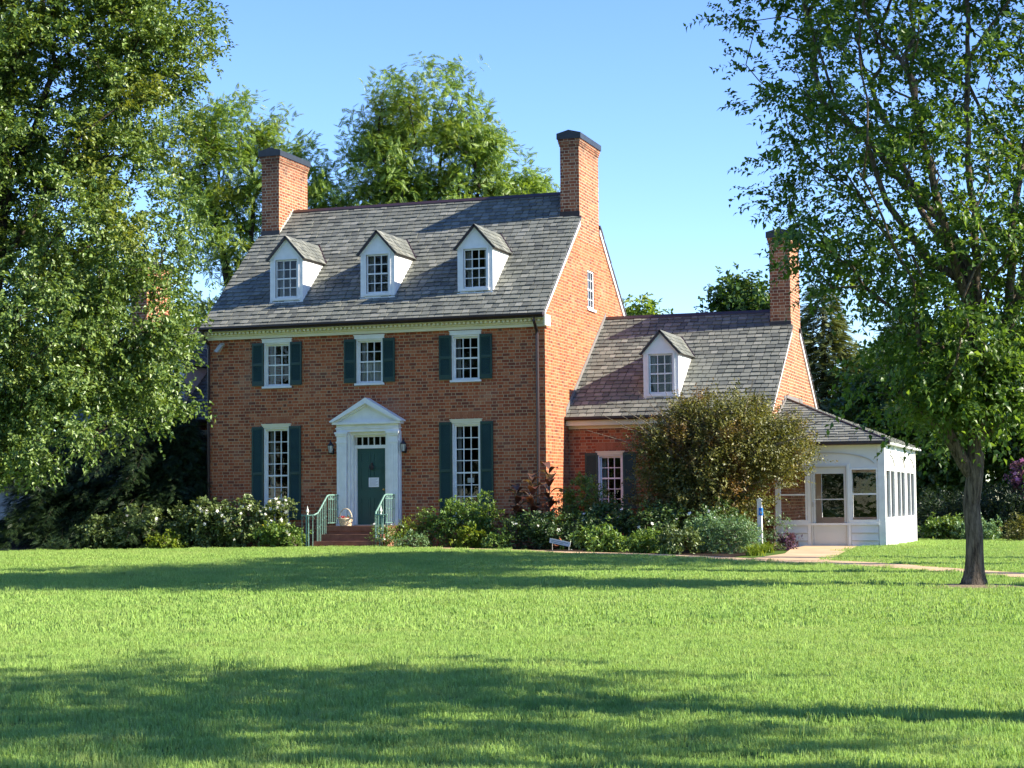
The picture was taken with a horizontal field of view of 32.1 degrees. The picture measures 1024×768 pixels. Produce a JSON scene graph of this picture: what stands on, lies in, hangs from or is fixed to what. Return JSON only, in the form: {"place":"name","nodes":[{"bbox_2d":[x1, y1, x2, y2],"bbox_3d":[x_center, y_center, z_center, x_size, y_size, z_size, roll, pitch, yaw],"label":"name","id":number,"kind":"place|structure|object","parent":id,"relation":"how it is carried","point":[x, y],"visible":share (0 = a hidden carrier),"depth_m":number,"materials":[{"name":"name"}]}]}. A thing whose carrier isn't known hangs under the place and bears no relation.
{"place":"outdoors","nodes":[
{"label":"outdoors","id":0,"kind":"place"},
{"bbox_2d":[1,546,798,556],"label":"garden bed","id":1,"kind":"object","parent":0,"point":[687,552],"visible":0.09,"depth_m":47.23,"materials":[{"name":"soil"}]},
{"bbox_2d":[0,419,59,503],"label":"hemlock tree","id":2,"kind":"object","parent":1,"relation":"on","point":[30,491],"visible":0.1,"depth_m":54.96,"materials":[{"name":"green plant"}]},
{"bbox_2d":[0,436,135,550],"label":"hemlock tree","id":3,"kind":"object","parent":1,"relation":"on","point":[34,523],"visible":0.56,"depth_m":54.96,"materials":[{"name":"green plant"}]},
{"bbox_2d":[71,513,134,548],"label":"rose bush","id":4,"kind":"object","parent":1,"relation":"on","point":[95,533],"visible":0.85,"depth_m":53.59,"materials":[{"name":"green plant"}]},
{"bbox_2d":[34,350,224,549],"bbox_3d":[-11.323,2.480,55.816,7.282,7.418,7.880,-2,-4,19],"label":"hemlock tree","id":5,"kind":"object","parent":1,"relation":"on","point":[126,481],"visible":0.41,"depth_m":54.65,"materials":[{"name":"green plant"}]},
{"bbox_2d":[100,501,182,548],"bbox_3d":[-11.182,4.291,53.876,2.865,1.566,1.742,-2,-4,19],"label":"rose bush","id":6,"kind":"object","parent":1,"relation":"on","point":[153,515],"visible":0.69,"depth_m":53.58,"materials":[{"name":"green plant"}]},
{"bbox_2d":[144,527,187,548],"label":"yellow green plant","id":7,"kind":"object","parent":1,"relation":"on","point":[163,541],"visible":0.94,"depth_m":52.72,"materials":[{"name":"green plant"}]},
{"bbox_2d":[118,413,224,548],"bbox_3d":[-10.232,3.250,55.195,4.079,4.807,4.535,-2,-4,19],"label":"hemlock tree","id":8,"kind":"object","parent":1,"relation":"on","point":[195,440],"visible":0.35,"depth_m":54.76,"materials":[{"name":"green plant"}]},
{"bbox_2d":[164,495,241,547],"bbox_3d":[-9.287,4.168,53.340,2.493,1.708,1.675,-2,-4,19],"label":"rose bush","id":9,"kind":"object","parent":1,"relation":"on","point":[204,528],"visible":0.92,"depth_m":53.04,"materials":[{"name":"green plant"}]},
{"bbox_2d":[210,494,282,547],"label":"rose bush","id":10,"kind":"object","parent":1,"relation":"on","point":[249,523],"visible":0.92,"depth_m":52.68,"materials":[{"name":"green plant"}]},
{"bbox_2d":[248,520,311,546],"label":"yellow green plant","id":11,"kind":"object","parent":1,"relation":"on","point":[273,532],"visible":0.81,"depth_m":51.94,"materials":[{"name":"green plant"}]},
{"bbox_2d":[262,491,299,538],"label":"rose bush","id":12,"kind":"object","parent":1,"relation":"on","point":[277,505],"visible":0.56,"depth_m":52.57,"materials":[{"name":"green plant"}]},
{"bbox_2d":[365,523,397,546],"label":"white flower plant","id":13,"kind":"object","parent":1,"relation":"on","point":[379,538],"visible":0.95,"depth_m":50.30,"materials":[{"name":"green plant"}]},
{"bbox_2d":[384,514,421,546],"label":"lime plant","id":14,"kind":"object","parent":1,"relation":"on","point":[406,528],"visible":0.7,"depth_m":50.63,"materials":[{"name":"green plant"}]},
{"bbox_2d":[390,526,430,546],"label":"grey green plant","id":15,"kind":"object","parent":1,"relation":"on","point":[403,540],"visible":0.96,"depth_m":49.93,"materials":[{"name":"green plant"}]},
{"bbox_2d":[412,507,438,546],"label":"lime plant","id":16,"kind":"object","parent":1,"relation":"on","point":[422,521],"visible":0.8,"depth_m":50.82,"materials":[{"name":"green plant"}]},
{"bbox_2d":[424,495,499,547],"bbox_3d":[-1.512,3.915,50.543,2.146,1.579,1.610,-4,-5,40],"label":"round bush","id":17,"kind":"object","parent":1,"relation":"on","point":[447,525],"visible":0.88,"depth_m":50.29,"materials":[{"name":"green plant"}]},
{"bbox_2d":[449,524,492,547],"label":"yellow green plant","id":18,"kind":"object","parent":1,"relation":"on","point":[473,538],"visible":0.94,"depth_m":49.49,"materials":[{"name":"green plant"}]},
{"bbox_2d":[466,489,506,546],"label":"round bush","id":19,"kind":"object","parent":1,"relation":"on","point":[488,506],"visible":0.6,"depth_m":50.55,"materials":[{"name":"green plant"}]},
{"bbox_2d":[480,525,519,548],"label":"plant","id":20,"kind":"object","parent":1,"relation":"on","point":[503,541],"visible":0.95,"depth_m":48.63,"materials":[{"name":"green plant"}]},
{"bbox_2d":[504,483,530,547],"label":"canna plant","id":21,"kind":"object","parent":1,"relation":"on","point":[516,507],"visible":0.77,"depth_m":49.78,"materials":[{"name":"brown plant"}]},
{"bbox_2d":[495,507,561,548],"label":"flower shrub","id":22,"kind":"object","parent":1,"relation":"on","point":[527,520],"visible":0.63,"depth_m":48.86,"materials":[{"name":"green plant"}]},
{"bbox_2d":[518,473,544,547],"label":"canna plant","id":23,"kind":"object","parent":1,"relation":"on","point":[532,488],"visible":0.76,"depth_m":49.51,"materials":[{"name":"brown plant"}]},
{"bbox_2d":[536,462,560,518],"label":"canna plant","id":24,"kind":"object","parent":1,"relation":"on","point":[549,480],"visible":0.72,"depth_m":49.72,"materials":[{"name":"brown plant"}]},
{"bbox_2d":[523,509,593,549],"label":"flower shrub","id":25,"kind":"object","parent":1,"relation":"on","point":[564,529],"visible":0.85,"depth_m":48.15,"materials":[{"name":"green plant"}]},
{"bbox_2d":[549,538,570,549],"bbox_3d":[1.279,4.318,47.437,0.592,0.436,0.032,-2,-4,19],"label":"garden sign","id":26,"kind":"object","parent":1,"relation":"on","point":[560,542],"visible":0.84,"depth_m":47.43,"materials":[{"name":"grey paint"}]},
{"bbox_2d":[553,471,620,547],"bbox_3d":[2.058,3.558,50.080,2.064,2.225,1.947,-2,-4,19],"label":"flower shrub","id":27,"kind":"object","parent":1,"relation":"on","point":[581,482],"visible":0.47,"depth_m":49.95,"materials":[{"name":"green plant"}]},
{"bbox_2d":[568,515,630,552],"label":"plant","id":28,"kind":"object","parent":1,"relation":"on","point":[603,539],"visible":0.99,"depth_m":46.03,"materials":[{"name":"green plant"}]},
{"bbox_2d":[567,495,642,549],"bbox_3d":[2.604,3.808,48.625,2.056,1.535,2.225,-4,-5,38],"label":"flower shrub","id":29,"kind":"object","parent":1,"relation":"on","point":[612,512],"visible":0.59,"depth_m":48.40,"materials":[{"name":"green plant"}]},
{"bbox_2d":[620,526,666,552],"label":"plant","id":30,"kind":"object","parent":1,"relation":"on","point":[640,541],"visible":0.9,"depth_m":45.15,"materials":[{"name":"green plant"}]},
{"bbox_2d":[615,496,696,550],"bbox_3d":[3.853,3.759,47.577,2.452,1.522,1.970,-2,-4,19],"label":"flower shrub","id":31,"kind":"object","parent":1,"relation":"on","point":[645,518],"visible":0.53,"depth_m":47.36,"materials":[{"name":"green plant"}]},
{"bbox_2d":[660,542,679,553],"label":"daylily","id":32,"kind":"object","parent":1,"relation":"on","point":[666,551],"visible":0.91,"depth_m":44.36,"materials":[{"name":"green plant"}]},
{"bbox_2d":[648,520,704,553],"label":"plant","id":33,"kind":"object","parent":1,"relation":"on","point":[672,536],"visible":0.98,"depth_m":44.49,"materials":[{"name":"green plant"}]},
{"bbox_2d":[684,509,736,551],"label":"grey green plant","id":34,"kind":"object","parent":1,"relation":"on","point":[700,519],"visible":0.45,"depth_m":45.56,"materials":[{"name":"green plant"}]},
{"bbox_2d":[586,378,837,548],"bbox_3d":[5.394,2.214,49.048,7.075,4.754,4.568,-2,-4,19],"label":"shrub","id":35,"kind":"object","parent":1,"relation":"on","point":[740,442],"visible":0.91,"depth_m":48.16,"materials":[{"name":"green plant"}]},
{"bbox_2d":[677,497,757,550],"bbox_3d":[5.419,3.707,46.784,2.125,1.512,1.772,0,-4,-3],"label":"flower shrub","id":36,"kind":"object","parent":1,"relation":"on","point":[732,509],"visible":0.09,"depth_m":46.76,"materials":[{"name":"green plant"}]},
{"bbox_2d":[698,512,767,553],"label":"grey green plant","id":37,"kind":"object","parent":1,"relation":"on","point":[734,527],"visible":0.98,"depth_m":44.67,"materials":[{"name":"green plant"}]},
{"bbox_2d":[756,498,762,547],"bbox_3d":[6.633,3.794,47.683,0.147,1.485,0.175,-2,-4,19],"label":"marker post","id":38,"kind":"object","parent":1,"relation":"on","point":[759,514],"visible":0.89,"depth_m":47.66,"materials":[{"name":"white paint"}]},
{"bbox_2d":[754,540,784,552],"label":"daylily","id":39,"kind":"object","parent":1,"relation":"on","point":[771,550],"visible":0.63,"depth_m":45.25,"materials":[{"name":"green plant"}]},
{"bbox_2d":[756,511,792,549],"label":"white flower plant","id":40,"kind":"object","parent":1,"relation":"on","point":[774,530],"visible":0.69,"depth_m":48.05,"materials":[{"name":"green plant"}]},
{"bbox_2d":[0,502,1022,767],"bbox_3d":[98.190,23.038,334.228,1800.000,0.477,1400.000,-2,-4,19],"label":"ground","id":41,"kind":"structure","parent":0,"point":[776,552],"depth_m":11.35,"materials":[{"name":"green plant"}]},
{"bbox_2d":[0,467,74,547],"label":"garden shed","id":42,"kind":"structure","parent":41,"relation":"on","point":[2,493],"depth_m":60.27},
{"bbox_2d":[15,321,110,544],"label":"woodland tree","id":43,"kind":"object","parent":41,"relation":"on","point":[55,422],"visible":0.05,"depth_m":65.95,"materials":[{"name":"green plant"}]},
{"bbox_2d":[0,208,130,430],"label":"woodland tree","id":44,"kind":"object","parent":41,"relation":"on","point":[27,290],"visible":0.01,"depth_m":81.15,"materials":[{"name":"green plant"}]},
{"bbox_2d":[11,250,185,427],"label":"woodland tree","id":45,"kind":"object","parent":41,"relation":"on","point":[51,320],"visible":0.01,"depth_m":73.90,"materials":[{"name":"green plant"}]},
{"bbox_2d":[0,0,237,498],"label":"oak tree","id":46,"kind":"object","parent":41,"relation":"on","point":[135,370],"visible":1,"depth_m":40.07,"materials":[{"name":"green plant"}]},
{"bbox_2d":[132,83,341,326],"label":"walnut tree","id":47,"kind":"object","parent":41,"relation":"on","point":[238,197],"visible":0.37,"depth_m":71.24,"materials":[{"name":"green plant"}]},
{"bbox_2d":[285,528,302,546],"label":"white flower plant","id":48,"kind":"object","parent":41,"relation":"on","point":[293,539],"visible":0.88,"depth_m":51.35,"materials":[{"name":"green plant"}]},
{"bbox_2d":[313,525,400,546],"bbox_3d":[-4.526,4.487,52.005,2.100,0.694,1.705,-2,-4,19],"label":"front stoop","id":49,"kind":"object","parent":41,"relation":"on","point":[344,535],"visible":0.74,"depth_m":51.63,"materials":[{"name":"brick"}]},
{"bbox_2d":[301,494,338,545],"bbox_3d":[-5.446,4.045,52.211,0.426,1.621,1.824,-3,-5,33],"label":"stair railing","id":50,"kind":"object","parent":49,"relation":"on","point":[324,501],"visible":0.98,"depth_m":51.85,"materials":[{"name":"green metal"}]},
{"bbox_2d":[337,508,352,525],"bbox_3d":[-4.869,3.901,52.234,0.484,0.525,0.474,-2,-4,19],"label":"flower basket","id":51,"kind":"object","parent":49,"relation":"on","point":[345,521],"visible":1,"depth_m":52.09,"materials":[{"name":"wicker"}]},
{"bbox_2d":[374,494,394,545],"bbox_3d":[-3.661,3.987,51.602,0.426,1.621,1.824,-1,-4,5],"label":"stair railing","id":52,"kind":"object","parent":49,"relation":"on","point":[381,520],"visible":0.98,"depth_m":51.20,"materials":[{"name":"green metal"}]},
{"bbox_2d":[307,51,559,208],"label":"walnut tree","id":53,"kind":"object","parent":41,"relation":"on","point":[390,141],"visible":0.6,"depth_m":70.73,"materials":[{"name":"green plant"}]},
{"bbox_2d":[65,130,920,547],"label":"brick house","id":54,"kind":"structure","parent":41,"relation":"on","point":[497,346],"depth_m":53.62,"materials":[{"name":"brick"}]},
{"bbox_2d":[214,343,223,351],"bbox_3d":[-8.951,-1.110,54.639,0.290,0.300,0.280,-2,-4,19],"label":"floodlight","id":55,"kind":"object","parent":54,"relation":"attached to","point":[219,347],"visible":1,"depth_m":54.56,"materials":[{"name":"grey paint"}]},
{"bbox_2d":[261,423,290,524],"bbox_3d":[-7.073,2.735,54.032,0.980,3.050,0.395,-2,-4,19],"label":"window","id":56,"kind":"structure","parent":54,"relation":"in","point":[273,428],"depth_m":54.05,"materials":[{"name":"white paint"}]},
{"bbox_2d":[261,338,291,388],"bbox_3d":[-7.086,-0.618,54.251,1.020,1.510,0.395,-2,-4,19],"label":"window","id":57,"kind":"structure","parent":54,"relation":"in","point":[271,343],"depth_m":54.22,"materials":[{"name":"white paint"}]},
{"bbox_2d":[327,440,333,453],"bbox_3d":[-5.404,1.885,53.241,0.173,0.431,0.260,-2,-4,19],"label":"wall lantern","id":58,"kind":"object","parent":54,"relation":"attached to","point":[330,445],"depth_m":53.18,"materials":[{"name":"black metal"}]},
{"bbox_2d":[353,334,384,385],"bbox_3d":[-4.200,-0.711,53.267,1.000,1.510,0.395,-2,-4,19],"label":"window","id":59,"kind":"structure","parent":54,"relation":"in","point":[372,373],"depth_m":53.27,"materials":[{"name":"white paint"}]},
{"bbox_2d":[354,448,385,525],"bbox_3d":[-4.180,3.061,53.000,1.040,2.283,0.220,-2,-4,19],"label":"door","id":60,"kind":"structure","parent":54,"relation":"in","point":[371,462],"depth_m":53.05,"materials":[{"name":"green wood"}]},
{"bbox_2d":[369,478,378,486],"bbox_3d":[-4.108,2.924,53.005,0.330,0.280,0.008,-2,-4,19],"label":"notice","id":61,"kind":"object","parent":54,"relation":"attached to","point":[373,482],"visible":1,"depth_m":53.00,"materials":[{"name":"paper"}]},
{"bbox_2d":[400,438,406,452],"bbox_3d":[-3.190,1.813,52.486,0.173,0.431,0.260,-2,-4,19],"label":"wall lantern","id":62,"kind":"object","parent":54,"relation":"attached to","point":[403,446],"depth_m":52.42,"materials":[{"name":"black metal"}]},
{"bbox_2d":[449,330,481,381],"bbox_3d":[-1.310,-0.805,52.282,1.010,1.510,0.395,-2,-4,19],"label":"window","id":63,"kind":"structure","parent":54,"relation":"in","point":[463,334],"depth_m":52.24,"materials":[{"name":"white paint"}]},
{"bbox_2d":[449,418,482,522],"bbox_3d":[-1.279,2.547,52.056,1.010,3.050,0.395,-2,-4,19],"label":"window","id":64,"kind":"structure","parent":54,"relation":"in","point":[459,423],"depth_m":52.08,"materials":[{"name":"white paint"}]},
{"bbox_2d":[587,270,596,312],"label":"window","id":65,"kind":"structure","parent":54,"relation":"in","point":[591,308],"depth_m":56.21,"materials":[{"name":"white paint"}]},
{"bbox_2d":[595,451,624,508],"bbox_3d":[2.970,2.914,52.964,0.900,1.840,0.395,-2,-4,19],"label":"window","id":66,"kind":"structure","parent":54,"relation":"in","point":[602,478],"depth_m":52.94,"materials":[{"name":"white paint"}]},
{"bbox_2d":[778,469,807,522],"bbox_3d":[7.931,3.165,50.315,0.840,1.530,0.110,-2,-4,19],"label":"sunroom window","id":67,"kind":"structure","parent":54,"relation":"in","point":[791,521],"depth_m":50.22,"materials":[{"name":"white paint"}]},
{"bbox_2d":[810,465,848,545],"bbox_3d":[8.913,3.458,49.975,1.060,2.340,0.160,-2,-4,19],"label":"sunroom door","id":68,"kind":"structure","parent":54,"relation":"in","point":[822,535],"depth_m":49.93,"materials":[{"name":"white wood"}]},
{"bbox_2d":[850,468,879,522],"bbox_3d":[9.818,3.103,49.672,0.810,1.530,0.110,-2,-4,19],"label":"sunroom window","id":69,"kind":"structure","parent":54,"relation":"in","point":[851,494],"depth_m":49.65,"materials":[{"name":"white paint"}]},
{"bbox_2d":[886,469,890,518],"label":"sunroom window","id":70,"kind":"structure","parent":54,"relation":"in","point":[888,470],"depth_m":50.70,"materials":[{"name":"paint"}]},
{"bbox_2d":[890,469,895,518],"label":"sunroom window","id":71,"kind":"structure","parent":54,"relation":"in","point":[893,471],"depth_m":51.69,"materials":[{"name":"paint"}]},
{"bbox_2d":[897,470,901,517],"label":"sunroom window","id":72,"kind":"structure","parent":54,"relation":"in","point":[899,471],"depth_m":53.10,"materials":[{"name":"paint"}]},
{"bbox_2d":[901,470,905,517],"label":"sunroom window","id":73,"kind":"structure","parent":54,"relation":"in","point":[903,472],"depth_m":54.08,"materials":[{"name":"paint"}]},
{"bbox_2d":[907,471,910,517],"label":"sunroom window","id":74,"kind":"structure","parent":54,"relation":"in","point":[908,472],"depth_m":55.48,"materials":[{"name":"paint"}]},
{"bbox_2d":[910,472,914,516],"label":"sunroom window","id":75,"kind":"structure","parent":54,"relation":"in","point":[911,473],"depth_m":56.47,"materials":[{"name":"paint"}]},
{"bbox_2d":[0,621,1023,767],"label":"grass","id":76,"kind":"structure","parent":41,"relation":"on","point":[491,659],"depth_m":13.14,"materials":[{"name":"green plant"}]},
{"bbox_2d":[0,538,1023,638],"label":"grass","id":77,"kind":"structure","parent":41,"relation":"on","point":[260,595],"depth_m":27.61,"materials":[{"name":"green plant"}]},
{"bbox_2d":[622,292,673,315],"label":"woodland tree","id":78,"kind":"object","parent":41,"relation":"on","point":[651,304],"visible":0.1,"depth_m":83.99,"materials":[{"name":"green plant"}]},
{"bbox_2d":[694,262,807,335],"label":"woodland tree","id":79,"kind":"object","parent":41,"relation":"on","point":[743,294],"visible":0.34,"depth_m":83.75,"materials":[{"name":"green plant"}]},
{"bbox_2d":[733,543,770,555],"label":"daylily","id":80,"kind":"object","parent":41,"relation":"on","point":[753,551],"visible":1,"depth_m":43.01,"materials":[{"name":"green plant"}]},
{"bbox_2d":[774,527,802,550],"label":"purple plant","id":81,"kind":"object","parent":41,"relation":"on","point":[787,541],"visible":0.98,"depth_m":47.04,"materials":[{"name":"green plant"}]},
{"bbox_2d":[800,284,862,515],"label":"cedar tree","id":82,"kind":"object","parent":41,"relation":"on","point":[825,338],"visible":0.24,"depth_m":74.36,"materials":[{"name":"green plant"}]},
{"bbox_2d":[816,396,876,516],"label":"cedar tree","id":83,"kind":"object","parent":41,"relation":"on","point":[832,508],"visible":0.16,"depth_m":68.15,"materials":[{"name":"green plant"}]},
{"bbox_2d":[816,337,880,396],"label":"woodland tree","id":84,"kind":"object","parent":41,"relation":"on","point":[859,345],"depth_m":78.00,"materials":[{"name":"green plant"}]},
{"bbox_2d":[683,0,1023,584],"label":"lawn tree","id":85,"kind":"object","parent":41,"relation":"on","point":[980,390],"visible":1,"depth_m":27.64,"materials":[{"name":"green plant"}]},
{"bbox_2d":[829,346,965,509],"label":"woodland tree","id":86,"kind":"object","parent":41,"relation":"on","point":[860,419],"visible":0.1,"depth_m":66.81,"materials":[{"name":"green plant"}]},
{"bbox_2d":[826,314,995,525],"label":"cedar tree","id":87,"kind":"object","parent":41,"relation":"on","point":[875,502],"visible":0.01,"depth_m":71.83,"materials":[{"name":"green plant"}]},
{"bbox_2d":[860,380,996,531],"bbox_3d":[15.258,2.540,64.707,5.657,6.591,5.326,-2,-4,19],"label":"woodland tree","id":88,"kind":"object","parent":41,"relation":"on","point":[935,476],"visible":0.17,"depth_m":63.95,"materials":[{"name":"green plant"}]},
{"bbox_2d":[917,512,963,539],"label":"border plant","id":89,"kind":"object","parent":41,"relation":"on","point":[937,528],"visible":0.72,"depth_m":58.68,"materials":[{"name":"green plant"}]},
{"bbox_2d":[891,301,1023,519],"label":"woodland tree","id":90,"kind":"object","parent":41,"relation":"on","point":[997,477],"visible":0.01,"depth_m":66.41,"materials":[{"name":"green plant"}]},
{"bbox_2d":[916,482,1022,538],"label":"yew hedge","id":91,"kind":"object","parent":41,"relation":"on","point":[990,511],"visible":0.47,"depth_m":60.11,"materials":[{"name":"green plant"}]},
{"bbox_2d":[926,584,1023,588],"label":"mulch ring","id":92,"kind":"object","parent":41,"relation":"on","point":[972,586],"visible":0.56,"depth_m":27.54,"materials":[{"name":"brown soil"}]},
{"bbox_2d":[949,515,1003,539],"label":"border plant","id":93,"kind":"object","parent":41,"relation":"on","point":[987,528],"visible":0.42,"depth_m":57.72,"materials":[{"name":"green plant"}]},
{"bbox_2d":[986,436,1011,489],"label":"woodland tree","id":94,"kind":"object","parent":41,"relation":"on","point":[997,473],"depth_m":76.60,"materials":[{"name":"green plant"}]},
{"bbox_2d":[983,420,1023,510],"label":"woodland tree","id":95,"kind":"object","parent":41,"relation":"on","point":[1004,467],"visible":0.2,"depth_m":64.43,"materials":[{"name":"green plant"}]},
{"bbox_2d":[996,511,1023,540],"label":"border plant","id":96,"kind":"object","parent":41,"relation":"on","point":[1017,526],"visible":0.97,"depth_m":55.93,"materials":[{"name":"green plant"}]},
{"bbox_2d":[998,482,1023,537],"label":"yew hedge","id":97,"kind":"object","parent":41,"relation":"on","point":[1014,497],"visible":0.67,"depth_m":58.76,"materials":[{"name":"green plant"}]},
{"bbox_2d":[1002,457,1023,517],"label":"pink shrub","id":98,"kind":"object","parent":41,"relation":"on","point":[1016,479],"visible":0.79,"depth_m":59.37,"materials":[{"name":"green plant"}]},
{"bbox_2d":[3,0,1023,489],"label":"sky","id":99,"kind":"structure","parent":0,"point":[628,76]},
{"bbox_2d":[418,547,1023,577],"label":"path","id":100,"kind":"structure","parent":0,"point":[1009,574],"depth_m":37.18,"materials":[{"name":"concrete"}]},
{"bbox_2d":[750,546,856,560],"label":"path","id":101,"kind":"structure","parent":0,"point":[811,553],"depth_m":43.52,"materials":[{"name":"concrete"}]}
]}

